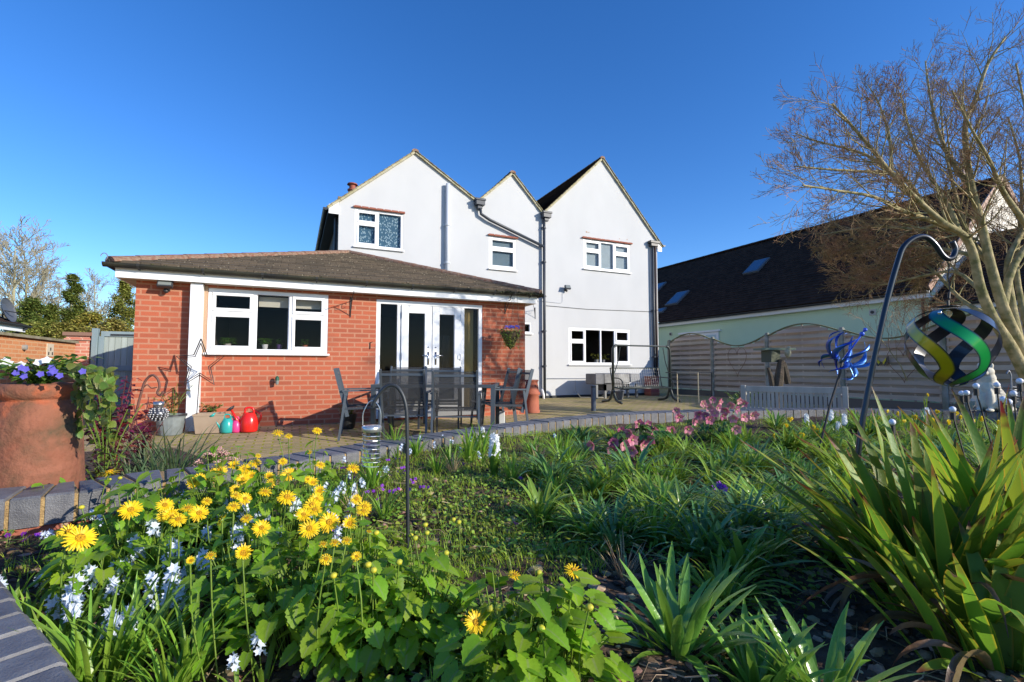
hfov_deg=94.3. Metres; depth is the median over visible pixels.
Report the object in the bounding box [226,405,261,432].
watering can
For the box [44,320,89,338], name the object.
evergreen tree
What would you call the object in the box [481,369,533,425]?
garden chair
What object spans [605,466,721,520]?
strap leaf clump
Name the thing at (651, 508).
strap leaf clump
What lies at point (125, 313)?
conifer tree
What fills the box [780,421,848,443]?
strap leaf clump
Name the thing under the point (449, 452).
strap leaf clump
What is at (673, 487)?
strap leaf clump
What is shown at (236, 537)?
squill plant
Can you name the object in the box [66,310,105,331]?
evergreen tree
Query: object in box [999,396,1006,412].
globe light
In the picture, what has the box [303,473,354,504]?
strap leaf clump
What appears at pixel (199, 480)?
leopards bane plant
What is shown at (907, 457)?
strap leaf clump
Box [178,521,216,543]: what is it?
strap leaf clump
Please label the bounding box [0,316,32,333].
bungalow
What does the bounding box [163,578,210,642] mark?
squill plant
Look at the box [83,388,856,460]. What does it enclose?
patio
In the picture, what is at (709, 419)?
hellebore plant
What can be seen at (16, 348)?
garden wall
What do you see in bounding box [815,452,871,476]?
strap leaf clump
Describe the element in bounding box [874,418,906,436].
strap leaf clump
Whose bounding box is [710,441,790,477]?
strap leaf clump
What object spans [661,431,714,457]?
strap leaf clump
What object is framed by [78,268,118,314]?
bare tree
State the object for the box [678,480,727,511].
strap leaf clump
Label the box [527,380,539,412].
terracotta chimney pot
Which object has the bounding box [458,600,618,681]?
leopards bane plant
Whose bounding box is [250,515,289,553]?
squill plant
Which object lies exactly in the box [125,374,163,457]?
shepherd hook
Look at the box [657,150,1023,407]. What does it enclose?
green building
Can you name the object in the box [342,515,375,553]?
squill plant
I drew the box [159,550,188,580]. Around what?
squill plant
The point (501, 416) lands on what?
white carton
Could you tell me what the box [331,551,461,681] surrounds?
leopards bane plant
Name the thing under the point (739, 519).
strap leaf clump
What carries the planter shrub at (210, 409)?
in the square planter at (204, 421)
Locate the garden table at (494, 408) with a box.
[370,382,499,435]
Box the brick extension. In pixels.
[100,250,543,432]
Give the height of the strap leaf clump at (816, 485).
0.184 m
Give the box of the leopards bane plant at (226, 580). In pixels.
[168,501,311,653]
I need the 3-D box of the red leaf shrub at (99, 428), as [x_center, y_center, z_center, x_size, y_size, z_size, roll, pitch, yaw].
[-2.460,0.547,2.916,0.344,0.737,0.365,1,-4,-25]
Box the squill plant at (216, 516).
[196,515,219,545]
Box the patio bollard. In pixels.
[591,385,595,410]
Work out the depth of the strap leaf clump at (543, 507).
1.79 m
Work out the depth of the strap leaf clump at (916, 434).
3.52 m
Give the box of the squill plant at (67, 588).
[60,578,127,650]
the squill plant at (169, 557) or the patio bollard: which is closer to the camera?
the squill plant at (169, 557)
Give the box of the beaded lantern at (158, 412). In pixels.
[147,395,168,421]
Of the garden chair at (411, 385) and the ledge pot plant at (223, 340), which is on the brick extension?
the ledge pot plant at (223, 340)
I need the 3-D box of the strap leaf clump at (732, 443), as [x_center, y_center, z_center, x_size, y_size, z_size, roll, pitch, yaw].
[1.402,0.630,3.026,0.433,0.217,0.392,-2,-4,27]
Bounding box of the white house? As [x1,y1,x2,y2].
[315,149,665,397]
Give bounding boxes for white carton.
[499,409,504,423]
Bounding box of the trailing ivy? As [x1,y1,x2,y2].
[56,360,119,441]
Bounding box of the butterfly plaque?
[876,356,888,365]
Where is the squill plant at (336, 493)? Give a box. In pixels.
[306,485,341,510]
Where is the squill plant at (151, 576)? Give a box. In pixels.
[113,570,164,624]
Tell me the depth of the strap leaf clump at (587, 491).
2.10 m
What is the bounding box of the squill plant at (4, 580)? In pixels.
[0,567,49,604]
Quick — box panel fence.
[667,305,1023,410]
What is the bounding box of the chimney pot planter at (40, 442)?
[0,382,84,488]
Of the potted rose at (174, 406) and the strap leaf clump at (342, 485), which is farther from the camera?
the potted rose at (174, 406)
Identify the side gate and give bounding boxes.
[88,328,133,403]
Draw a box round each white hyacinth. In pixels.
[472,433,505,478]
[476,427,485,445]
[794,413,818,427]
[825,409,839,431]
[828,421,845,440]
[836,413,850,435]
[920,407,941,425]
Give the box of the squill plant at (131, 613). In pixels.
[104,604,144,637]
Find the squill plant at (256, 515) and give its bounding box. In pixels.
[225,511,261,556]
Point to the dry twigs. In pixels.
(691, 677)
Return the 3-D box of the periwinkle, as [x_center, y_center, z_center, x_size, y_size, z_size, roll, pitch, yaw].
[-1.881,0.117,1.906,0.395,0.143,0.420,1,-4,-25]
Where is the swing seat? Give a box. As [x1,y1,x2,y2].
[601,344,680,403]
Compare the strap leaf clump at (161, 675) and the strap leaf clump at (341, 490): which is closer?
the strap leaf clump at (161, 675)
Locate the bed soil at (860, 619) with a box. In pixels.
[0,415,1022,681]
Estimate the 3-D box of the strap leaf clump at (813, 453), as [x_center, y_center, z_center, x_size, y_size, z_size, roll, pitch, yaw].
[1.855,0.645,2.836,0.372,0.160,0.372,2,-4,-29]
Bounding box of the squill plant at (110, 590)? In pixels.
[83,576,141,621]
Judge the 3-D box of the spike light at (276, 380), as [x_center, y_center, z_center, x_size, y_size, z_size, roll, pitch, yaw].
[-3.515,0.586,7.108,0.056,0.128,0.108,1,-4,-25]
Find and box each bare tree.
[0,214,89,331]
[0,216,60,332]
[16,257,69,314]
[43,275,66,318]
[60,272,100,310]
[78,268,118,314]
[88,283,133,327]
[109,285,135,327]
[749,0,1023,387]
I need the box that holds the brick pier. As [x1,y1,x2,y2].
[62,332,91,404]
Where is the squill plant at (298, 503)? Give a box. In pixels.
[275,495,305,541]
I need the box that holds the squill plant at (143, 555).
[132,547,154,579]
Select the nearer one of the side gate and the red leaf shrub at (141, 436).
the red leaf shrub at (141, 436)
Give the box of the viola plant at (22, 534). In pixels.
[6,530,27,547]
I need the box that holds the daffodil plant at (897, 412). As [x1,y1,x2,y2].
[896,411,904,430]
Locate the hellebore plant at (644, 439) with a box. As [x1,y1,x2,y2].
[586,419,675,457]
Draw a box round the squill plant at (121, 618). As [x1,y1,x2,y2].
[86,611,133,669]
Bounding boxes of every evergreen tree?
[5,295,52,332]
[8,319,53,336]
[43,303,61,325]
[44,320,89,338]
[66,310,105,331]
[86,316,133,385]
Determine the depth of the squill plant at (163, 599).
1.09 m
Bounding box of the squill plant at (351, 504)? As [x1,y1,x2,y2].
[336,496,365,515]
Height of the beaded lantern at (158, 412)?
0.188 m
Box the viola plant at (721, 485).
[716,483,738,498]
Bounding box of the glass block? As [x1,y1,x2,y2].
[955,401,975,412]
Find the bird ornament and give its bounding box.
[784,346,790,356]
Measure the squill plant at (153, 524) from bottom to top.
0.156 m
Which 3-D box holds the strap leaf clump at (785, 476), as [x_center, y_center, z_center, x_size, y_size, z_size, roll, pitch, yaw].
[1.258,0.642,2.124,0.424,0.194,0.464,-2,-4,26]
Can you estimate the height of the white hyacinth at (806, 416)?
0.210 m
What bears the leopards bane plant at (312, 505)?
on the bed soil at (860, 619)
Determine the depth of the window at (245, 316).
7.46 m
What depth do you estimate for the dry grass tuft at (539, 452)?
2.60 m
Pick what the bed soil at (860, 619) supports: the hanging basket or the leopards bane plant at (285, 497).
the leopards bane plant at (285, 497)
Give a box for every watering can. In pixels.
[210,413,233,432]
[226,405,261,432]
[232,416,239,432]
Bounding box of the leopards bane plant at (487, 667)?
[433,567,597,681]
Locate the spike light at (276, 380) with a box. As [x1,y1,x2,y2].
[275,376,278,384]
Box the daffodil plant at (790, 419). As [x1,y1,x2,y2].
[781,417,793,429]
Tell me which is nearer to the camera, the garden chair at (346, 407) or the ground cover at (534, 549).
the ground cover at (534, 549)
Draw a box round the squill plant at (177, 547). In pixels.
[148,533,205,577]
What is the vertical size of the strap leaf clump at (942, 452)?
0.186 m
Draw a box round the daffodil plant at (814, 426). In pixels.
[810,424,815,440]
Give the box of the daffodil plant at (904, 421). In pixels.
[902,420,913,433]
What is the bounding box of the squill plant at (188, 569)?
[156,553,215,608]
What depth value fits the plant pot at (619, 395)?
12.83 m
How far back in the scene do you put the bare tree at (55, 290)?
45.99 m
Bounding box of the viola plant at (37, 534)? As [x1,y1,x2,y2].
[32,532,47,548]
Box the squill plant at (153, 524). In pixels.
[129,518,168,556]
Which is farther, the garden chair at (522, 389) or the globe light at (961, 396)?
the garden chair at (522, 389)
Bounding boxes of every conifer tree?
[57,273,89,322]
[107,279,135,331]
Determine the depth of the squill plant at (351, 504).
1.74 m
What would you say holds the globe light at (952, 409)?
on the bed soil at (860, 619)
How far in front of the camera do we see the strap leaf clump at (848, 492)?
2.04 m
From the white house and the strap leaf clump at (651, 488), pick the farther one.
the white house
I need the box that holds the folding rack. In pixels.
[665,372,711,403]
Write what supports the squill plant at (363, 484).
on the bed soil at (860, 619)
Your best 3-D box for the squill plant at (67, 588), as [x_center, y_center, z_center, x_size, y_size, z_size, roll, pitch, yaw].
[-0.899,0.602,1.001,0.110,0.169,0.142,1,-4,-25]
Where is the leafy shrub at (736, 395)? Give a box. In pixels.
[724,392,758,408]
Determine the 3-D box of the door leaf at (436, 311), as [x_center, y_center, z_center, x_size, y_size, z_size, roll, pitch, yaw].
[-1.137,0.309,8.270,0.520,1.800,0.125,1,-4,-25]
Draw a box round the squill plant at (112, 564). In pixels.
[105,554,138,586]
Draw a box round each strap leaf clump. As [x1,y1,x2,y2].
[10,571,194,681]
[10,576,67,631]
[31,600,105,662]
[48,611,135,681]
[72,570,214,672]
[91,560,155,608]
[96,572,208,649]
[99,615,224,681]
[116,523,186,568]
[120,532,216,584]
[120,580,252,681]
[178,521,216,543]
[211,544,236,574]
[276,483,348,525]
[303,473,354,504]
[319,471,363,506]
[338,402,356,413]
[346,448,401,488]
[366,488,399,519]
[374,421,410,439]
[409,431,430,455]
[427,449,453,473]
[437,440,464,466]
[444,426,489,462]
[459,420,502,455]
[493,447,533,482]
[497,472,581,527]
[513,441,598,487]
[515,452,561,476]
[518,431,546,456]
[527,429,589,457]
[532,458,577,495]
[533,481,631,540]
[542,430,587,470]
[545,446,607,475]
[550,424,605,442]
[552,482,593,503]
[557,461,623,501]
[559,494,663,565]
[562,431,607,454]
[563,485,669,547]
[565,466,629,500]
[568,450,653,494]
[575,499,662,547]
[590,437,684,478]
[591,423,646,448]
[595,444,624,463]
[595,541,773,681]
[600,484,709,554]
[604,452,680,491]
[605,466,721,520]
[606,469,682,517]
[607,494,681,540]
[612,474,646,503]
[620,473,657,494]
[627,473,691,505]
[633,450,700,484]
[635,442,688,464]
[637,476,740,534]
[641,493,782,576]
[644,537,801,614]
[647,435,673,451]
[650,449,709,483]
[651,463,686,485]
[653,474,726,521]
[657,424,692,450]
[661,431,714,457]
[664,479,716,503]
[669,516,712,557]
[674,438,739,464]
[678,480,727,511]
[682,505,823,592]
[682,598,843,681]
[683,472,793,510]
[683,480,807,537]
[684,443,775,480]
[684,447,752,472]
[684,454,751,497]
[684,478,823,539]
[692,420,752,439]
[700,528,792,574]
[702,427,761,452]
[706,426,766,447]
[708,467,803,502]
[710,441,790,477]
[714,430,760,449]
[715,477,827,542]
[727,477,783,502]
[728,422,769,446]
[728,491,792,525]
[730,465,789,490]
[731,436,795,462]
[731,471,774,498]
[732,464,809,501]
[734,444,790,473]
[740,597,924,681]
[741,495,817,552]
[741,515,823,559]
[748,462,841,509]
[751,408,800,428]
[755,486,823,521]
[758,424,815,452]
[760,490,817,525]
[764,454,836,482]
[768,423,823,437]
[769,427,829,456]
[770,441,816,466]
[776,456,839,479]
[777,463,843,508]
[778,417,828,439]
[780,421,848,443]
[785,513,852,563]
[787,439,830,459]
[794,422,847,440]
[796,420,846,440]
[800,419,839,439]
[802,464,861,512]
[802,475,902,507]
[806,437,880,470]
[810,467,851,490]
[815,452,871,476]
[816,423,849,446]
[816,454,842,472]
[817,426,845,446]
[820,409,841,420]
[824,426,899,454]
[834,406,875,424]
[847,410,883,430]
[847,413,906,437]
[848,413,896,436]
[848,441,912,471]
[859,411,895,429]
[867,440,923,463]
[868,413,907,424]
[870,435,902,450]
[871,436,905,453]
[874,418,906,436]
[885,432,909,444]
[888,435,934,452]
[889,410,924,427]
[899,410,949,430]
[900,431,935,441]
[900,435,975,462]
[907,409,950,426]
[920,431,988,453]
[921,422,962,436]
[922,427,957,442]
[938,428,1001,451]
[956,434,999,453]
[958,412,993,427]
[959,443,1002,469]
[975,415,998,434]
[979,430,1001,452]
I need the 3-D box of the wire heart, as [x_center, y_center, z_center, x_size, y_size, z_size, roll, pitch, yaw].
[8.145,0.507,9.872,0.010,0.732,0.609,1,-4,-25]
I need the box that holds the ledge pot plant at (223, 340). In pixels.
[219,337,236,345]
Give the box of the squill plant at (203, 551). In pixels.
[193,547,230,597]
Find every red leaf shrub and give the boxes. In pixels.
[82,376,151,474]
[120,397,162,471]
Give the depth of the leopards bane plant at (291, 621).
0.96 m
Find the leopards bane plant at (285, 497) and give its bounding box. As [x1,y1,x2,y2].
[201,463,359,573]
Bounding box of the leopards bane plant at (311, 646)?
[267,530,446,681]
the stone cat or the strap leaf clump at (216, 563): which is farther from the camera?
the stone cat
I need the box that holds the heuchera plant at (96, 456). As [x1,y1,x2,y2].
[85,448,123,479]
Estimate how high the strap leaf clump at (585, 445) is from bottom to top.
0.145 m
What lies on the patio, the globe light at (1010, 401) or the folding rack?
the folding rack
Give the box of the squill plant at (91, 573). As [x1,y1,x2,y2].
[70,558,126,615]
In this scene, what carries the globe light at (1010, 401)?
on the bed soil at (860, 619)
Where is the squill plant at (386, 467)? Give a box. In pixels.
[382,465,390,479]
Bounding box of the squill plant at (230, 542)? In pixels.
[199,514,250,569]
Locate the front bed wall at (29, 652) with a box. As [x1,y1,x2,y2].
[0,581,77,681]
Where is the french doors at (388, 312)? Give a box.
[375,299,481,418]
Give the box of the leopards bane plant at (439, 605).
[344,520,484,670]
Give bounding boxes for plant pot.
[156,413,187,435]
[339,413,356,428]
[615,391,623,399]
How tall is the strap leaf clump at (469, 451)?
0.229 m
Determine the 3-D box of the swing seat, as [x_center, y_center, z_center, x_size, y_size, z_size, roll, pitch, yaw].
[3.259,0.820,12.004,1.871,1.455,0.791,1,-4,-25]
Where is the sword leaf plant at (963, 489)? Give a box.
[802,389,1023,585]
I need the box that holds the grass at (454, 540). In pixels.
[0,418,1003,681]
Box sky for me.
[0,0,1023,331]
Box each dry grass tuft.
[439,448,470,472]
[519,446,553,464]
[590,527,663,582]
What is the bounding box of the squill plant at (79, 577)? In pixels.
[56,571,121,625]
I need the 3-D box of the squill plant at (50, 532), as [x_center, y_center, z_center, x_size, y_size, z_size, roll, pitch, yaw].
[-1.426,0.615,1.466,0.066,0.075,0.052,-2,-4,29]
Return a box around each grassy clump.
[85,425,230,475]
[85,445,180,478]
[95,423,241,472]
[106,426,201,474]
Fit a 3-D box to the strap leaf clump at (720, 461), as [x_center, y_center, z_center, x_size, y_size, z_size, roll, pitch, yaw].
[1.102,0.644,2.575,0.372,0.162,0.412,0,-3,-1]
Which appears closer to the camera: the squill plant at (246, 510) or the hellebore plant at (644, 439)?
the squill plant at (246, 510)
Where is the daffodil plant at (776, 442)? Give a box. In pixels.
[773,434,781,452]
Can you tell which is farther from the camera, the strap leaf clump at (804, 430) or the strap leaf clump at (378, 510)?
the strap leaf clump at (804, 430)
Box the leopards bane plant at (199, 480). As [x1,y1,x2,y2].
[101,467,232,544]
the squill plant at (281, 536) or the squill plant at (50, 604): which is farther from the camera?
the squill plant at (281, 536)
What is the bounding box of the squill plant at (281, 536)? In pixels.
[255,526,296,559]
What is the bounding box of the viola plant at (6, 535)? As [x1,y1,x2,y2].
[0,529,15,546]
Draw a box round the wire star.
[176,339,223,413]
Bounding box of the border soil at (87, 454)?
[85,448,210,479]
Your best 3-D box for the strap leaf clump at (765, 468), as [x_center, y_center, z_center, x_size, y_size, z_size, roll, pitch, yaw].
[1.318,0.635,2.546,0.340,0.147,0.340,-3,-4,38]
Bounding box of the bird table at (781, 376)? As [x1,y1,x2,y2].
[753,348,795,407]
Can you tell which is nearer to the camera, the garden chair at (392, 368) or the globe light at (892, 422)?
the globe light at (892, 422)
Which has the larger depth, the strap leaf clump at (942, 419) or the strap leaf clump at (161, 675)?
the strap leaf clump at (942, 419)
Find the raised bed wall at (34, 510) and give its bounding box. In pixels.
[0,408,1017,535]
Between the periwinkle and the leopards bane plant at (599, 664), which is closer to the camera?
the leopards bane plant at (599, 664)
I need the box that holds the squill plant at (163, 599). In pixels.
[148,586,174,625]
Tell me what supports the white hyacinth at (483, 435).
on the bed soil at (860, 619)
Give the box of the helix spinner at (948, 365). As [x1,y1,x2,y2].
[904,262,1002,386]
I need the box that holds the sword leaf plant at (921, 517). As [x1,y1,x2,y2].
[679,386,1023,641]
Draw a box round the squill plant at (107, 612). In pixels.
[68,605,141,664]
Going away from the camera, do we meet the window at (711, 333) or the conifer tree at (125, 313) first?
the window at (711, 333)
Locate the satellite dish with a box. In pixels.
[1,298,18,321]
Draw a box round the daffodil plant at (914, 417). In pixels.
[911,414,920,432]
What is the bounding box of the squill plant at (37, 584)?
[25,573,44,604]
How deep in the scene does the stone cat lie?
4.66 m
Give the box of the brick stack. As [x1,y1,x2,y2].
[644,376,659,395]
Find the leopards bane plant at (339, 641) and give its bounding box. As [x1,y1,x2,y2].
[279,536,414,678]
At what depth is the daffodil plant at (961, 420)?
3.96 m
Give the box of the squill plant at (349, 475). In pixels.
[339,470,352,489]
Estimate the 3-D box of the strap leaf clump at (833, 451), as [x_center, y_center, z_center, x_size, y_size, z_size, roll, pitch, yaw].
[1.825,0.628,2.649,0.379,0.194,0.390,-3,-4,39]
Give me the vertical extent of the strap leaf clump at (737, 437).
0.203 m
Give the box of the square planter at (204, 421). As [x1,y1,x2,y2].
[192,412,226,433]
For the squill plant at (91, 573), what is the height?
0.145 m
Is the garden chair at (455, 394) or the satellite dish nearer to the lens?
the garden chair at (455, 394)
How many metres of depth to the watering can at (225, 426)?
6.42 m
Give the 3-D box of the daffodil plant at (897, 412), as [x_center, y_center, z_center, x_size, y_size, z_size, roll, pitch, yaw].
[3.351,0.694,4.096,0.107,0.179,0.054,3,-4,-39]
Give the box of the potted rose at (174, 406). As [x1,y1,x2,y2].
[153,383,192,414]
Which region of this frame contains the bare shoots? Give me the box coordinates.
[835,274,976,380]
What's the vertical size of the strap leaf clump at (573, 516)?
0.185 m
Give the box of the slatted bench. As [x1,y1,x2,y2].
[740,385,848,408]
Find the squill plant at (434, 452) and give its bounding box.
[430,441,439,456]
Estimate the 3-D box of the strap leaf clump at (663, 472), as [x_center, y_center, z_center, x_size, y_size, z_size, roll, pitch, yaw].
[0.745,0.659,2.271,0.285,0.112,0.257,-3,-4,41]
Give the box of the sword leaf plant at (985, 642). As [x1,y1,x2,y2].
[793,513,1023,681]
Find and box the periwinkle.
[0,353,103,383]
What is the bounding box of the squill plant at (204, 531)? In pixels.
[192,524,226,551]
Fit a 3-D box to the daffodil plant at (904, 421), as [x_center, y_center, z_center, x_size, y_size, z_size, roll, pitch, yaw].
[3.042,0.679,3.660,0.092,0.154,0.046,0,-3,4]
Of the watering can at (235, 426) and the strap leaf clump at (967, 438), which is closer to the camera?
the strap leaf clump at (967, 438)
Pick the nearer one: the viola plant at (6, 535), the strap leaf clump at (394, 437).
the viola plant at (6, 535)
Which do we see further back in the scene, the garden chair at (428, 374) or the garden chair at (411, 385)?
the garden chair at (428, 374)
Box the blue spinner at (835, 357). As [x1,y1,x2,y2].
[818,328,873,447]
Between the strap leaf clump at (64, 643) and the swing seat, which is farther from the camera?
the swing seat
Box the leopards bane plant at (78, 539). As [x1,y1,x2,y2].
[24,498,199,616]
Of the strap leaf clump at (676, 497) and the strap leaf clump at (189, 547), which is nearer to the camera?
the strap leaf clump at (189, 547)
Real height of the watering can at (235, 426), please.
0.234 m
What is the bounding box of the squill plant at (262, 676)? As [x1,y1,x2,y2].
[249,631,285,681]
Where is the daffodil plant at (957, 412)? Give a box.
[947,411,960,431]
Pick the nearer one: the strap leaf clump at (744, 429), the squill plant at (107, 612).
the squill plant at (107, 612)
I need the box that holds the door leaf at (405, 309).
[400,305,431,410]
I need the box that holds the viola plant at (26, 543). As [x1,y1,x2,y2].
[14,535,38,551]
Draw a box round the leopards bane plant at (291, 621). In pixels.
[182,511,350,681]
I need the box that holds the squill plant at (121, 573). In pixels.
[115,560,140,599]
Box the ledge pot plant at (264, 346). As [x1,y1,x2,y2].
[257,338,272,348]
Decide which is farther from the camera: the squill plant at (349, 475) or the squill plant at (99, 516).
the squill plant at (349, 475)
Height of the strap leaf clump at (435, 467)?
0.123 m
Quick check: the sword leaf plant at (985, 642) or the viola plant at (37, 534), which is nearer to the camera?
the sword leaf plant at (985, 642)
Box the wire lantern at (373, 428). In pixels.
[361,400,381,466]
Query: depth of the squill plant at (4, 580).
1.12 m
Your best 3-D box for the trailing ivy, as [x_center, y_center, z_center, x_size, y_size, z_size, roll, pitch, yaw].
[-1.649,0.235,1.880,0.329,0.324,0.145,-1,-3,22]
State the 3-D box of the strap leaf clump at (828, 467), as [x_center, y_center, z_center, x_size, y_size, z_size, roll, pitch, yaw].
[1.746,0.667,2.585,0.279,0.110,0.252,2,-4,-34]
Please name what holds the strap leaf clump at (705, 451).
on the bed soil at (860, 619)
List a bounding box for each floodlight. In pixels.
[156,280,173,292]
[564,285,570,291]
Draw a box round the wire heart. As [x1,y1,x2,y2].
[887,348,915,382]
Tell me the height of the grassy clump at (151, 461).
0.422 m
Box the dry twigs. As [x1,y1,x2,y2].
[4,434,991,681]
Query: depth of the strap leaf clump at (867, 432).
3.61 m
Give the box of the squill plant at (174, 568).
[122,553,180,611]
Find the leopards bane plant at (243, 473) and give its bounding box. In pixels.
[149,445,291,537]
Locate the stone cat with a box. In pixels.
[969,363,1016,411]
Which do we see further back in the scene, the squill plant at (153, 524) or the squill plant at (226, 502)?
the squill plant at (226, 502)
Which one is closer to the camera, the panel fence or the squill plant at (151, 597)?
the squill plant at (151, 597)
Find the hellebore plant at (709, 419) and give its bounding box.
[672,396,759,444]
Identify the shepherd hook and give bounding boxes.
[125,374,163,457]
[371,383,409,548]
[851,234,958,513]
[999,370,1018,411]
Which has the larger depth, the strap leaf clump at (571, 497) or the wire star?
the wire star
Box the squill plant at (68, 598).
[52,590,111,646]
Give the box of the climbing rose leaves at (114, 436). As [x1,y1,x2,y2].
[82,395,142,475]
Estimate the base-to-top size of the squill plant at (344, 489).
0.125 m
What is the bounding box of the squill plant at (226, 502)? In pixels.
[217,498,232,540]
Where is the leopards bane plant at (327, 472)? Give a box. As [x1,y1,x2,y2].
[255,427,346,499]
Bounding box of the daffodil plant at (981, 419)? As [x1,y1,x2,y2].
[979,416,993,440]
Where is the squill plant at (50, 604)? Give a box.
[40,591,89,631]
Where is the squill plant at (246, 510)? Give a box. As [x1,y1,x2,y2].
[196,503,257,559]
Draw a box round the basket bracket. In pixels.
[350,292,353,316]
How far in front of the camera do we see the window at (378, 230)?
11.88 m
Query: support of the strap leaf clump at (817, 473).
on the bed soil at (860, 619)
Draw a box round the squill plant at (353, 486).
[347,481,368,509]
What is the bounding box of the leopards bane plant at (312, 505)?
[256,493,455,604]
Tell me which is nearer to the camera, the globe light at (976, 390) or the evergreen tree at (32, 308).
the globe light at (976, 390)
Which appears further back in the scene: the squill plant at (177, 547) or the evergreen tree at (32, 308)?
the evergreen tree at (32, 308)
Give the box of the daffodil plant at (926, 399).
[923,393,928,406]
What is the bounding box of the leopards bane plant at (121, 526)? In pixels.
[39,484,214,588]
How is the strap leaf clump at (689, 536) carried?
on the bed soil at (860, 619)
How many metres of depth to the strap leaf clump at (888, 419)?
4.08 m
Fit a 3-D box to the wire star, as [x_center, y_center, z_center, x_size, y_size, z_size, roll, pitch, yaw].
[-4.202,0.627,6.375,0.660,1.324,0.016,0,-3,0]
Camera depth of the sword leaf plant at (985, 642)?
0.96 m
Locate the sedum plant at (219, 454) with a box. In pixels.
[193,446,240,465]
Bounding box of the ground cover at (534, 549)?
[2,429,1023,681]
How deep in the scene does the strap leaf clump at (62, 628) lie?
1.00 m
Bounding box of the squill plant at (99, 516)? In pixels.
[95,513,113,533]
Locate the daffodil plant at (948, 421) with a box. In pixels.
[945,419,950,431]
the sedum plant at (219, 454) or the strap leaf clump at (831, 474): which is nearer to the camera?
the strap leaf clump at (831, 474)
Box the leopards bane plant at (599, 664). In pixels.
[491,564,633,681]
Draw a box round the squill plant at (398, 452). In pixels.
[389,443,403,459]
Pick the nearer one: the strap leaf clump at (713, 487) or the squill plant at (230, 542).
the squill plant at (230, 542)
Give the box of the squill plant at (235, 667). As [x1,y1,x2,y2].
[212,651,256,681]
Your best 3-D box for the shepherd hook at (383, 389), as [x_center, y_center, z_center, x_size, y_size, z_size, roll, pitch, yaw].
[-0.397,0.419,1.549,0.133,0.559,0.011,0,-3,0]
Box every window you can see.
[203,288,329,355]
[353,208,403,251]
[488,236,517,271]
[525,322,532,334]
[568,327,631,365]
[583,239,631,273]
[678,329,720,342]
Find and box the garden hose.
[575,380,603,397]
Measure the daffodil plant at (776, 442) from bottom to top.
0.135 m
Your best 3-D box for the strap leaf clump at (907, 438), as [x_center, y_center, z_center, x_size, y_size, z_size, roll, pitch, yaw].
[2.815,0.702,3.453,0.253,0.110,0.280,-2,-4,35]
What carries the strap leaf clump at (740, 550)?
on the bed soil at (860, 619)
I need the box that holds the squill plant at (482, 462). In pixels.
[478,451,489,468]
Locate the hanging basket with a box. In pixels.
[497,286,521,349]
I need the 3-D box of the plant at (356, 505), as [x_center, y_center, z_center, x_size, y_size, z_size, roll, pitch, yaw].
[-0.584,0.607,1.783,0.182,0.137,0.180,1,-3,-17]
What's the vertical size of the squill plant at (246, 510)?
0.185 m
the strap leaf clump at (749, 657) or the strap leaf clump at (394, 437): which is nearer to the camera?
the strap leaf clump at (749, 657)
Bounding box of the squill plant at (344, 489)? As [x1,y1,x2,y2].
[330,479,356,506]
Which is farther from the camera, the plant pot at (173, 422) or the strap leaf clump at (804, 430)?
the plant pot at (173, 422)
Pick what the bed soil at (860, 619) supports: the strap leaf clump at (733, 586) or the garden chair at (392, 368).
the strap leaf clump at (733, 586)
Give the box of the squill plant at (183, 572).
[174,566,191,602]
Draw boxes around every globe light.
[889,419,897,444]
[949,406,965,457]
[958,391,978,461]
[963,390,974,422]
[972,383,992,451]
[993,382,1000,415]
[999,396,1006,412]
[1005,399,1012,411]
[1009,390,1016,420]
[1016,378,1023,401]
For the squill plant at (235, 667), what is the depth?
0.89 m
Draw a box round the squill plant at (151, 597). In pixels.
[144,582,176,620]
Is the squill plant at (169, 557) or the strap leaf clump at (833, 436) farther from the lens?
the strap leaf clump at (833, 436)
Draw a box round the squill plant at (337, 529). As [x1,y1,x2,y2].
[326,524,345,563]
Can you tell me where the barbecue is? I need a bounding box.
[586,373,639,398]
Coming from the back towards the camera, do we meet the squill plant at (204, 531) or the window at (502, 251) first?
the window at (502, 251)
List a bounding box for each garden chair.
[333,368,384,440]
[378,366,425,427]
[378,369,433,435]
[417,367,461,428]
[430,370,481,432]
[470,368,520,425]
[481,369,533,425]
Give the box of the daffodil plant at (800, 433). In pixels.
[798,432,804,454]
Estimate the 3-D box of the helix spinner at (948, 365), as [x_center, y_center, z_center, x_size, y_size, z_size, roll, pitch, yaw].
[1.468,-0.060,1.571,0.244,0.424,0.319,-1,-3,16]
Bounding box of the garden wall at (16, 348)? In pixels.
[0,332,78,383]
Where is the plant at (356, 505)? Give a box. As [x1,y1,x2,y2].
[339,489,380,519]
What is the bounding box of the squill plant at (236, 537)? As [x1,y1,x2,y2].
[210,524,255,571]
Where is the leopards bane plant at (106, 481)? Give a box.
[31,468,122,520]
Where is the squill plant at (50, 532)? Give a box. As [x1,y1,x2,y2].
[36,528,53,551]
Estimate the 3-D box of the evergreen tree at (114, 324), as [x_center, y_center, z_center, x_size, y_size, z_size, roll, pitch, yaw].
[-26.266,1.045,31.185,4.869,5.379,4.552,1,-4,-25]
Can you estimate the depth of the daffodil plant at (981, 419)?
3.76 m
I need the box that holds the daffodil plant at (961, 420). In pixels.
[959,415,968,434]
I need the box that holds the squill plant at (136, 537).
[125,532,162,576]
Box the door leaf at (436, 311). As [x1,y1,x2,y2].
[431,307,460,367]
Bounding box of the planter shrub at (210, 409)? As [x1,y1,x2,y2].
[199,402,222,411]
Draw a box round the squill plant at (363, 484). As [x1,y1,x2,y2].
[357,478,372,500]

